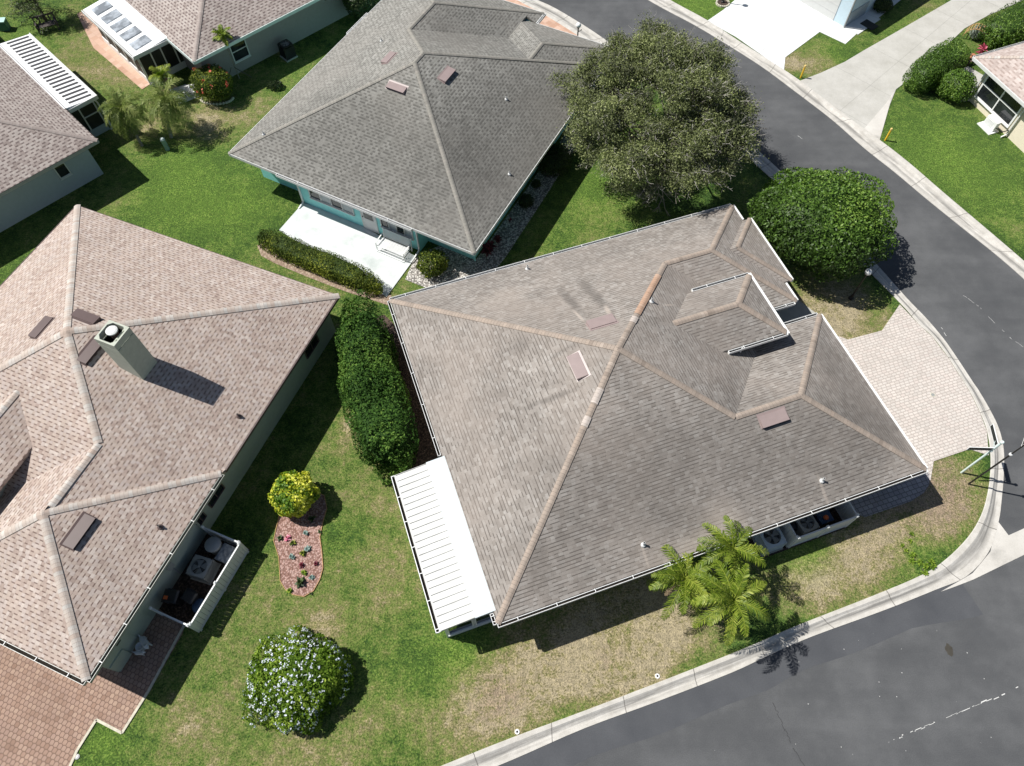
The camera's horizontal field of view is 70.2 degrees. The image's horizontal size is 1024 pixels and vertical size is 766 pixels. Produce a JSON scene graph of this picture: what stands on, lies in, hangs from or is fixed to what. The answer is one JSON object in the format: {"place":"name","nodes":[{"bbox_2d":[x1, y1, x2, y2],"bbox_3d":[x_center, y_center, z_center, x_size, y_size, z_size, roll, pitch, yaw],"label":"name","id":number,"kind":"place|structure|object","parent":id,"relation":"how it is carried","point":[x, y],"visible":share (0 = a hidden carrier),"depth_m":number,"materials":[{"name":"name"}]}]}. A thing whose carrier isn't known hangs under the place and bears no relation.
{"place":"outdoors","nodes":[
{"label":"outdoors","id":0,"kind":"place"},
{"bbox_2d":[0,33,111,231],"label":"house","id":1,"kind":"structure","parent":0,"point":[52,124],"depth_m":41.11,"materials":[{"name":"beige"}]},
{"bbox_2d":[53,163,72,179],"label":"window","id":2,"kind":"structure","parent":1,"relation":"in","point":[62,170],"depth_m":41.04,"materials":[{"name":"black glass"}]},
{"bbox_2d":[0,609,183,765],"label":"paver driveway","id":3,"kind":"structure","parent":0,"point":[48,716],"depth_m":28.59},
{"bbox_2d":[135,642,145,650],"bbox_3d":[-14.964,10.667,29.400,0.360,0.380,0.351,0,60,0],"label":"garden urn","id":4,"kind":"object","parent":3,"relation":"on","point":[138,646],"visible":0.85,"depth_m":29.29,"materials":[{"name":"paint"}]},
{"bbox_2d":[138,634,152,648],"bbox_3d":[-14.808,10.455,29.349,0.815,0.624,0.255,39,67,20],"label":"dog statue","id":5,"kind":"object","parent":3,"relation":"on","point":[144,641],"visible":1,"depth_m":29.25,"materials":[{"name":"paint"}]},
{"bbox_2d":[133,650,145,655],"bbox_3d":[-14.958,10.835,29.247,0.570,0.437,0.179,3,60,2],"label":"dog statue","id":6,"kind":"object","parent":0,"point":[140,652],"visible":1,"depth_m":29.16,"materials":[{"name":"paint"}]},
{"bbox_2d":[179,84,193,94],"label":"garden table","id":7,"kind":"object","parent":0,"point":[186,88],"visible":0.57,"depth_m":45.93,"materials":[{"name":"white paint"}]},
{"bbox_2d":[159,534,249,632],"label":"yard floor","id":8,"kind":"structure","parent":0,"point":[184,613],"depth_m":30.78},
{"bbox_2d":[161,588,183,606],"bbox_3d":[-13.939,8.886,30.053,0.620,1.078,0.574,7,60,4],"label":"wheelie bin","id":9,"kind":"object","parent":8,"relation":"on","point":[171,596],"visible":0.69,"depth_m":29.69,"materials":[{"name":"black plastic"}]},
{"bbox_2d":[148,606,199,632],"bbox_3d":[-13.696,9.602,29.544,1.920,1.250,0.120,19,62,11],"label":"fence","id":10,"kind":"object","parent":8,"relation":"on","point":[172,618],"visible":1,"depth_m":29.19,"materials":[{"name":"white plastic"}]},
{"bbox_2d":[180,587,203,604],"bbox_3d":[-13.217,8.896,30.132,0.560,0.928,0.523,25,63,14],"label":"wheelie bin","id":11,"kind":"object","parent":8,"relation":"on","point":[189,596],"visible":0.81,"depth_m":29.76,"materials":[{"name":"black plastic"}]},
{"bbox_2d":[192,598,206,613],"bbox_3d":[-12.866,9.258,30.109,0.605,0.610,0.605,-15,61,-8],"label":"trash can","id":12,"kind":"object","parent":8,"relation":"on","point":[197,604],"visible":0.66,"depth_m":29.89,"materials":[{"name":"blue plastic"}]},
{"bbox_2d":[186,554,220,584],"bbox_3d":[-13.079,7.861,30.778,0.950,0.845,0.950,14,61,8],"label":"ac unit","id":13,"kind":"object","parent":8,"relation":"on","point":[202,569],"visible":1,"depth_m":30.55,"materials":[{"name":"metal"}]},
{"bbox_2d":[204,536,222,554],"bbox_3d":[-12.675,7.027,31.162,0.691,1.010,0.691,-15,61,-8],"label":"trash can","id":14,"kind":"object","parent":8,"relation":"on","point":[213,545],"visible":0.89,"depth_m":30.78,"materials":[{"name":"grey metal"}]},
{"bbox_2d":[189,542,248,631],"bbox_3d":[-12.122,8.434,30.213,0.120,1.250,3.640,19,62,11],"label":"fence","id":15,"kind":"object","parent":8,"relation":"on","point":[241,551],"visible":1,"depth_m":30.18,"materials":[{"name":"white plastic"}]},
{"bbox_2d":[201,525,248,549],"bbox_3d":[-12.320,6.671,31.228,1.920,1.250,0.120,19,62,11],"label":"fence","id":16,"kind":"object","parent":8,"relation":"on","point":[210,532],"visible":0.93,"depth_m":31.10,"materials":[{"name":"white plastic"}]},
{"bbox_2d":[215,543,236,563],"bbox_3d":[-12.064,7.395,31.088,0.740,0.770,0.740,19,62,11],"label":"crate bin","id":17,"kind":"object","parent":8,"relation":"on","point":[225,552],"visible":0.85,"depth_m":30.79,"materials":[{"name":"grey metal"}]},
{"bbox_2d":[228,0,607,260],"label":"house","id":18,"kind":"structure","parent":0,"point":[420,123],"depth_m":39.41,"materials":[{"name":"grey"}]},
{"bbox_2d":[308,190,354,216],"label":"window","id":19,"kind":"structure","parent":18,"relation":"in","point":[346,209],"depth_m":40.32,"materials":[{"name":"grey glass"}]},
{"bbox_2d":[360,211,379,233],"bbox_3d":[-7.826,-9.005,39.688,1.000,2.110,0.100,24,63,13],"label":"door","id":20,"kind":"structure","parent":18,"relation":"in","point":[369,222],"depth_m":40.00,"materials":[{"name":"white glass"}]},
{"bbox_2d":[379,219,413,240],"bbox_3d":[-6.228,-8.440,39.016,2.100,1.255,0.120,24,63,13],"label":"window","id":21,"kind":"structure","parent":18,"relation":"in","point":[384,224],"depth_m":39.32,"materials":[{"name":"grey glass"}]},
{"bbox_2d":[0,0,989,765],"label":"lawn","id":22,"kind":"structure","parent":0,"point":[422,692],"depth_m":31.31,"materials":[{"name":"plant"}]},
{"bbox_2d":[0,17,10,31],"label":"utility box","id":23,"kind":"object","parent":22,"relation":"on","point":[5,25],"visible":1,"depth_m":49.37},
{"bbox_2d":[4,0,73,35],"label":"conifer tree","id":24,"kind":"object","parent":22,"relation":"on","point":[23,3],"visible":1,"depth_m":49.00,"materials":[{"name":"green plant"}]},
{"bbox_2d":[31,12,59,34],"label":"garden bench","id":25,"kind":"object","parent":22,"relation":"on","point":[49,23],"visible":1,"depth_m":49.22,"materials":[{"name":"brown wood"}]},
{"bbox_2d":[97,85,152,146],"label":"palm tree","id":26,"kind":"object","parent":22,"relation":"on","point":[121,111],"visible":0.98,"depth_m":42.31,"materials":[{"name":"green plant"}]},
{"bbox_2d":[77,11,176,88],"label":"paver walk","id":27,"kind":"structure","parent":22,"relation":"on","point":[107,52],"depth_m":48.38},
{"bbox_2d":[69,625,184,765],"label":"paver edging","id":28,"kind":"object","parent":22,"relation":"on","point":[132,715],"visible":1,"depth_m":28.25,"materials":[{"name":"concrete"}]},
{"bbox_2d":[148,64,175,89],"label":"palm tree","id":29,"kind":"object","parent":22,"relation":"on","point":[160,73],"visible":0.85,"depth_m":44.85,"materials":[{"name":"green plant"}]},
{"bbox_2d":[160,137,169,150],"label":"utility box","id":30,"kind":"object","parent":22,"relation":"on","point":[164,143],"visible":1,"depth_m":43.44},
{"bbox_2d":[138,77,195,137],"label":"palm tree","id":31,"kind":"object","parent":22,"relation":"on","point":[167,106],"visible":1,"depth_m":42.54,"materials":[{"name":"green plant"}]},
{"bbox_2d":[0,204,339,685],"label":"house","id":32,"kind":"structure","parent":22,"relation":"on","point":[151,382],"depth_m":30.27,"materials":[{"name":"brown"}]},
{"bbox_2d":[196,512,206,524],"bbox_3d":[-13.260,5.645,30.753,0.070,1.150,0.550,19,62,11],"label":"window","id":33,"kind":"structure","parent":32,"relation":"in","point":[203,516],"depth_m":31.11,"materials":[{"name":"black glass"}]},
{"bbox_2d":[208,483,224,507],"bbox_3d":[-12.826,4.722,31.283,0.070,1.150,1.050,19,62,11],"label":"window","id":34,"kind":"structure","parent":32,"relation":"in","point":[221,488],"depth_m":31.61,"materials":[{"name":"black glass"}]},
{"bbox_2d":[304,334,319,358],"bbox_3d":[-9.715,-1.903,35.090,0.070,1.150,1.150,19,62,11],"label":"window","id":35,"kind":"structure","parent":32,"relation":"in","point":[315,341],"depth_m":35.38,"materials":[{"name":"glass"}]},
{"bbox_2d":[170,84,198,103],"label":"patio slab","id":36,"kind":"structure","parent":22,"relation":"on","point":[184,94],"depth_m":46.35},
{"bbox_2d":[189,63,233,101],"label":"flowering bush","id":37,"kind":"object","parent":22,"relation":"on","point":[211,82],"visible":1,"depth_m":44.78,"materials":[{"name":"green plant"}]},
{"bbox_2d":[81,0,351,84],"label":"house","id":38,"kind":"structure","parent":22,"relation":"on","point":[140,37],"depth_m":45.92,"materials":[{"name":"beige"}]},
{"bbox_2d":[229,39,250,63],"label":"window","id":39,"kind":"structure","parent":38,"relation":"in","point":[240,52],"depth_m":46.49,"materials":[{"name":"black glass"}]},
{"bbox_2d":[200,97,233,104],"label":"stone ring","id":40,"kind":"object","parent":22,"relation":"on","point":[225,102],"visible":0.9,"depth_m":45.90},
{"bbox_2d":[211,24,239,78],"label":"palm tree","id":41,"kind":"object","parent":22,"relation":"on","point":[223,33],"visible":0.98,"depth_m":44.49,"materials":[{"name":"green plant"}]},
{"bbox_2d":[267,80,283,90],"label":"shrub","id":42,"kind":"object","parent":22,"relation":"on","point":[274,87],"visible":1,"depth_m":46.39,"materials":[{"name":"green plant"}]},
{"bbox_2d":[277,39,297,62],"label":"ac unit","id":43,"kind":"object","parent":22,"relation":"on","point":[286,48],"visible":1,"depth_m":47.61,"materials":[{"name":"metal"}]},
{"bbox_2d":[242,624,355,735],"bbox_3d":[-8.300,11.398,28.294,4.327,2.343,4.144,0,60,0],"label":"flowering bush","id":44,"kind":"object","parent":22,"relation":"on","point":[295,682],"visible":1,"depth_m":27.73,"materials":[{"name":"green plant"}]},
{"bbox_2d":[274,493,325,595],"bbox_3d":[-9.246,6.872,31.834,2.303,0.050,4.904,0,60,0],"label":"planting bed","id":45,"kind":"object","parent":22,"relation":"on","point":[293,527],"visible":0.78,"depth_m":31.64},
{"bbox_2d":[267,469,320,517],"bbox_3d":[-9.544,4.852,31.910,2.302,1.990,2.133,0,60,0],"label":"ball bush","id":46,"kind":"object","parent":45,"relation":"on","point":[296,493],"visible":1,"depth_m":31.33,"materials":[{"name":"yellow plant"}]},
{"bbox_2d":[295,576,304,588],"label":"bed plant","id":47,"kind":"object","parent":45,"relation":"on","point":[299,582],"visible":1,"depth_m":30.74,"materials":[{"name":"green plant"}]},
{"bbox_2d":[273,494,326,596],"bbox_3d":[-9.252,6.854,31.815,2.329,0.060,4.932,0,60,0],"label":"bed edging","id":48,"kind":"object","parent":45,"relation":"on","point":[321,552],"visible":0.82,"depth_m":31.48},
{"bbox_2d":[257,245,391,304],"bbox_3d":[-10.232,-5.825,39.146,8.640,0.040,0.977,23,63,13],"label":"soil strip","id":49,"kind":"object","parent":22,"relation":"on","point":[381,298],"visible":0.66,"depth_m":39.06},
{"bbox_2d":[256,229,383,297],"bbox_3d":[-10.323,-6.530,38.948,8.087,1.236,1.403,23,63,13],"label":"hedge","id":50,"kind":"object","parent":49,"relation":"on","point":[325,264],"visible":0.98,"depth_m":38.55,"materials":[{"name":"green plant"}]},
{"bbox_2d":[280,203,414,296],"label":"patio","id":51,"kind":"structure","parent":22,"relation":"on","point":[313,226],"depth_m":40.26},
{"bbox_2d":[375,227,411,261],"bbox_3d":[-6.430,-7.486,39.450,1.820,1.002,0.970,24,63,13],"label":"garden bench","id":52,"kind":"object","parent":51,"relation":"on","point":[406,249],"visible":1,"depth_m":39.49,"materials":[{"name":"white paint"}]},
{"bbox_2d":[342,0,379,17],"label":"round tree","id":53,"kind":"object","parent":22,"relation":"on","point":[359,8],"visible":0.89,"depth_m":48.64,"materials":[{"name":"green plant"}]},
{"bbox_2d":[378,315,441,476],"bbox_3d":[-5.838,0.382,35.564,2.620,0.040,9.068,-18,62,-10],"label":"mulch bed","id":54,"kind":"object","parent":22,"relation":"on","point":[426,452],"visible":0.17,"depth_m":34.97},
{"bbox_2d":[334,289,419,485],"bbox_3d":[-6.490,-0.064,33.841,3.196,3.609,9.968,-13,61,-8],"label":"hedge","id":55,"kind":"object","parent":54,"relation":"on","point":[374,391],"visible":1,"depth_m":32.48,"materials":[{"name":"green plant"}]},
{"bbox_2d":[405,112,591,287],"bbox_3d":[0.874,-10.639,41.900,4.174,0.060,17.465,35,66,19],"label":"gravel bed","id":56,"kind":"object","parent":22,"relation":"on","point":[462,266],"visible":0.48,"depth_m":39.93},
{"bbox_2d":[416,247,449,278],"bbox_3d":[-4.239,-6.454,38.728,1.777,1.436,1.740,-25,63,-14],"label":"shrub","id":57,"kind":"object","parent":56,"relation":"on","point":[436,260],"visible":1,"depth_m":38.39,"materials":[{"name":"green plant"}]},
{"bbox_2d":[480,240,496,255],"bbox_3d":[-1.286,-7.324,39.619,0.814,0.685,1.272,24,63,13],"label":"leafy plant","id":58,"kind":"object","parent":56,"relation":"on","point":[488,246],"visible":1,"depth_m":39.44,"materials":[{"name":"red plant"}]},
{"bbox_2d":[518,193,533,208],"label":"shrub","id":59,"kind":"object","parent":56,"relation":"on","point":[525,200],"visible":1,"depth_m":41.15,"materials":[{"name":"green plant"}]},
{"bbox_2d":[531,179,540,187],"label":"shrub","id":60,"kind":"object","parent":56,"relation":"on","point":[535,183],"visible":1,"depth_m":42.03,"materials":[{"name":"green plant"}]},
{"bbox_2d":[537,142,572,177],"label":"shrub","id":61,"kind":"object","parent":56,"relation":"on","point":[556,158],"visible":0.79,"depth_m":42.09,"materials":[{"name":"green plant"}]},
{"bbox_2d":[545,8,768,214],"bbox_3d":[7.987,-14.756,39.815,12.280,8.086,13.804,0,60,0],"label":"oak tree","id":62,"kind":"object","parent":22,"relation":"on","point":[694,72],"visible":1,"depth_m":37.50,"materials":[{"name":"green plant"}]},
{"bbox_2d":[387,203,927,637],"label":"house","id":63,"kind":"structure","parent":22,"relation":"on","point":[611,412],"depth_m":30.23,"materials":[{"name":"brown"}]},
{"bbox_2d":[447,619,474,635],"bbox_3d":[-2.031,9.627,28.701,1.100,1.300,0.120,-17,61,-9],"label":"window","id":64,"kind":"structure","parent":63,"relation":"in","point":[467,625],"depth_m":29.00,"materials":[{"name":"glass"}]},
{"bbox_2d":[474,612,494,626],"bbox_3d":[-0.955,9.299,28.888,1.120,1.300,0.120,-17,61,-9],"label":"window","id":65,"kind":"structure","parent":63,"relation":"in","point":[486,618],"depth_m":29.08,"materials":[{"name":"grey glass"}]},
{"bbox_2d":[646,544,719,620],"bbox_3d":[6.736,8.005,29.177,2.910,3.476,3.061,0,60,0],"label":"palm tree","id":66,"kind":"object","parent":22,"relation":"on","point":[681,586],"visible":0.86,"depth_m":28.18,"materials":[{"name":"green plant"}]},
{"bbox_2d":[690,559,770,645],"bbox_3d":[8.131,8.639,28.034,2.905,4.823,3.104,0,60,0],"label":"palm tree","id":67,"kind":"object","parent":22,"relation":"on","point":[743,593],"visible":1,"depth_m":26.62,"materials":[{"name":"green plant"}]},
{"bbox_2d":[697,515,769,581],"bbox_3d":[8.556,6.955,29.301,2.753,4.306,2.632,29,64,16],"label":"palm tree","id":68,"kind":"object","parent":22,"relation":"on","point":[733,555],"visible":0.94,"depth_m":28.08,"materials":[{"name":"green plant"}]},
{"bbox_2d":[776,300,814,322],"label":"porch floor","id":69,"kind":"structure","parent":22,"relation":"on","point":[799,309],"depth_m":37.79,"materials":[{"name":"concrete"}]},
{"bbox_2d":[747,166,899,282],"bbox_3d":[15.900,-8.215,37.862,7.446,4.653,6.901,0,60,0],"label":"round tree","id":70,"kind":"object","parent":22,"relation":"on","point":[823,221],"visible":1,"depth_m":36.43,"materials":[{"name":"green plant"}]},
{"bbox_2d":[848,269,871,299],"bbox_3d":[17.883,-5.056,37.279,0.479,2.369,0.332,-15,61,-8],"label":"street lamp","id":71,"kind":"object","parent":22,"relation":"on","point":[867,273],"visible":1,"depth_m":36.93,"materials":[{"name":"black metal"}]},
{"bbox_2d":[845,473,928,516],"bbox_3d":[16.922,4.887,32.932,4.676,0.080,1.638,-19,62,-10],"label":"side pad","id":72,"kind":"object","parent":22,"relation":"on","point":[904,492],"visible":0.66,"depth_m":32.74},
{"bbox_2d":[901,532,913,551],"bbox_3d":[17.258,6.908,31.694,0.451,0.185,1.071,40,68,20],"label":"weed clump","id":73,"kind":"object","parent":22,"relation":"on","point":[910,541],"visible":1,"depth_m":31.67,"materials":[{"name":"green plant"}]},
{"bbox_2d":[908,551,936,575],"bbox_3d":[17.612,7.649,31.234,0.998,0.243,1.113,-32,65,-17],"label":"weed clump","id":74,"kind":"object","parent":22,"relation":"on","point":[913,555],"visible":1,"depth_m":31.19,"materials":[{"name":"green plant"}]},
{"bbox_2d":[960,424,1004,472],"bbox_3d":[20.118,2.875,32.163,1.192,3.320,1.097,0,60,0],"label":"street sign","id":75,"kind":"object","parent":22,"relation":"on","point":[995,440],"visible":1,"depth_m":31.19,"materials":[{"name":"metal"}]},
{"bbox_2d":[968,439,1023,484],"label":"street sign","id":76,"kind":"object","parent":22,"relation":"on","point":[996,464],"visible":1,"depth_m":30.98,"materials":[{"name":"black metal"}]},
{"bbox_2d":[506,0,576,35],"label":"paver driveway","id":77,"kind":"structure","parent":0,"point":[548,21],"depth_m":49.92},
{"bbox_2d":[539,0,1023,765],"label":"road","id":78,"kind":"structure","parent":0,"point":[959,286],"depth_m":29.81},
{"bbox_2d":[442,0,1003,765],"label":"kerb","id":79,"kind":"structure","parent":78,"relation":"on","point":[966,558],"depth_m":30.39,"materials":[{"name":"concrete"}]},
{"bbox_2d":[499,580,982,765],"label":"road edge band","id":80,"kind":"object","parent":78,"relation":"on","point":[939,605],"visible":1,"depth_m":29.05,"materials":[{"name":"concrete"}]},
{"bbox_2d":[649,0,1023,278],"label":"kerb","id":81,"kind":"structure","parent":78,"relation":"on","point":[912,176],"depth_m":43.98,"materials":[{"name":"concrete"}]},
{"bbox_2d":[945,643,952,655],"bbox_3d":[17.778,10.854,29.601,0.316,0.001,0.522,0,60,0],"label":"oil stain","id":82,"kind":"object","parent":78,"relation":"on","point":[949,649],"visible":1,"depth_m":29.61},
{"bbox_2d":[943,522,1023,590],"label":"apron","id":83,"kind":"object","parent":78,"relation":"on","point":[1006,548],"visible":1,"depth_m":31.59,"materials":[{"name":"concrete"}]},
{"bbox_2d":[746,507,846,560],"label":"yard floor","id":84,"kind":"structure","parent":0,"point":[835,515],"depth_m":31.94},
{"bbox_2d":[751,527,786,556],"bbox_3d":[11.085,6.717,31.366,1.050,0.895,1.050,-17,61,-9],"label":"ac unit","id":85,"kind":"object","parent":84,"relation":"on","point":[773,540],"visible":0.77,"depth_m":31.06,"materials":[{"name":"metal"}]},
{"bbox_2d":[779,523,797,547],"bbox_3d":[11.787,6.363,31.278,0.120,1.400,1.090,-17,61,-9],"label":"fence","id":86,"kind":"object","parent":84,"relation":"on","point":[789,534],"visible":0.52,"depth_m":31.11,"materials":[{"name":"white plastic"}]},
{"bbox_2d":[794,515,819,535],"bbox_3d":[12.720,6.185,31.699,0.900,0.845,0.900,-20,62,-11],"label":"ac unit","id":87,"kind":"object","parent":84,"relation":"on","point":[808,524],"visible":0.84,"depth_m":31.37,"materials":[{"name":"metal"}]},
{"bbox_2d":[788,515,858,547],"bbox_3d":[13.347,6.378,31.266,2.950,1.400,0.120,-17,61,-9],"label":"fence","id":88,"kind":"object","parent":84,"relation":"on","point":[822,531],"visible":1,"depth_m":31.18,"materials":[{"name":"white plastic"}]},
{"bbox_2d":[813,509,833,525],"bbox_3d":[13.456,5.913,31.745,0.608,1.028,0.660,-17,61,-9],"label":"wheelie bin","id":89,"kind":"object","parent":84,"relation":"on","point":[820,519],"visible":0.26,"depth_m":31.33,"materials":[{"name":"blue plastic"}]},
{"bbox_2d":[834,501,858,520],"bbox_3d":[14.552,5.519,31.758,0.120,1.400,1.090,-17,61,-9],"label":"fence","id":90,"kind":"object","parent":84,"relation":"on","point":[848,509],"visible":0.56,"depth_m":31.73,"materials":[{"name":"white plastic"}]},
{"bbox_2d":[708,0,899,68],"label":"driveway","id":91,"kind":"structure","parent":0,"point":[776,32],"depth_m":49.77,"materials":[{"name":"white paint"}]},
{"bbox_2d":[799,0,875,26],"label":"house","id":92,"kind":"structure","parent":0,"point":[843,13],"depth_m":49.56,"materials":[{"name":"paint"}]},
{"bbox_2d":[799,0,840,19],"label":"garage door","id":93,"kind":"structure","parent":92,"relation":"in","point":[828,8],"depth_m":49.98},
{"bbox_2d":[671,0,1023,259],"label":"lawn","id":94,"kind":"structure","parent":0,"point":[955,152],"depth_m":44.37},
{"bbox_2d":[715,0,729,7],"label":"stone ring","id":95,"kind":"object","parent":94,"relation":"on","point":[722,5],"visible":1,"depth_m":50.91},
{"bbox_2d":[844,12,879,34],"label":"entry slab","id":96,"kind":"structure","parent":94,"relation":"on","point":[856,27],"depth_m":49.83,"materials":[{"name":"white paint"}]},
{"bbox_2d":[860,19,877,29],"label":"doormat","id":97,"kind":"object","parent":96,"relation":"on","point":[868,24],"visible":1,"depth_m":49.74,"materials":[{"name":"black plastic"}]},
{"bbox_2d":[873,0,893,12],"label":"shrub","id":98,"kind":"object","parent":94,"relation":"on","point":[883,5],"visible":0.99,"depth_m":50.01,"materials":[{"name":"green plant"}]},
{"bbox_2d":[902,38,970,93],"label":"hedge","id":99,"kind":"object","parent":94,"relation":"on","point":[929,69],"visible":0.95,"depth_m":45.69,"materials":[{"name":"green plant"}]},
{"bbox_2d":[935,68,977,103],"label":"shrub","id":100,"kind":"object","parent":94,"relation":"on","point":[956,85],"visible":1,"depth_m":45.00,"materials":[{"name":"green plant"}]},
{"bbox_2d":[961,66,982,101],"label":"entry slab","id":101,"kind":"structure","parent":94,"relation":"on","point":[978,75],"depth_m":47.23,"materials":[{"name":"concrete"}]},
{"bbox_2d":[963,23,985,43],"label":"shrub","id":102,"kind":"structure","parent":94,"relation":"on","point":[974,27],"depth_m":48.43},
{"bbox_2d":[969,25,984,39],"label":"shrub","id":103,"kind":"object","parent":94,"relation":"on","point":[976,34],"visible":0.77,"depth_m":48.51,"materials":[{"name":"green plant"}]},
{"bbox_2d":[975,43,987,53],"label":"leafy plant","id":104,"kind":"object","parent":94,"relation":"on","point":[983,48],"visible":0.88,"depth_m":47.80,"materials":[{"name":"red plant"}]},
{"bbox_2d":[977,114,1008,134],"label":"garden chair","id":105,"kind":"object","parent":94,"relation":"on","point":[989,124],"visible":1,"depth_m":44.41,"materials":[{"name":"white paint"}]},
{"bbox_2d":[974,0,1023,50],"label":"hedge","id":106,"kind":"object","parent":94,"relation":"on","point":[1006,27],"visible":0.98,"depth_m":47.67,"materials":[{"name":"green plant"}]},
{"bbox_2d":[800,0,1020,127],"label":"driveway","id":107,"kind":"structure","parent":0,"point":[860,88],"depth_m":47.81,"materials":[{"name":"concrete"}]},
{"bbox_2d":[864,94,892,139],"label":"driveway patch","id":108,"kind":"object","parent":107,"relation":"on","point":[874,126],"visible":1,"depth_m":44.94,"materials":[{"name":"concrete"}]},
{"bbox_2d":[838,305,988,480],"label":"paver driveway","id":109,"kind":"structure","parent":0,"point":[904,363],"depth_m":35.57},
{"bbox_2d":[967,41,1023,152],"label":"house","id":110,"kind":"structure","parent":0,"point":[999,94],"depth_m":43.67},
{"bbox_2d":[974,75,1023,127],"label":"window","id":111,"kind":"structure","parent":110,"relation":"in","point":[990,94],"depth_m":44.13,"materials":[{"name":"white paint"}]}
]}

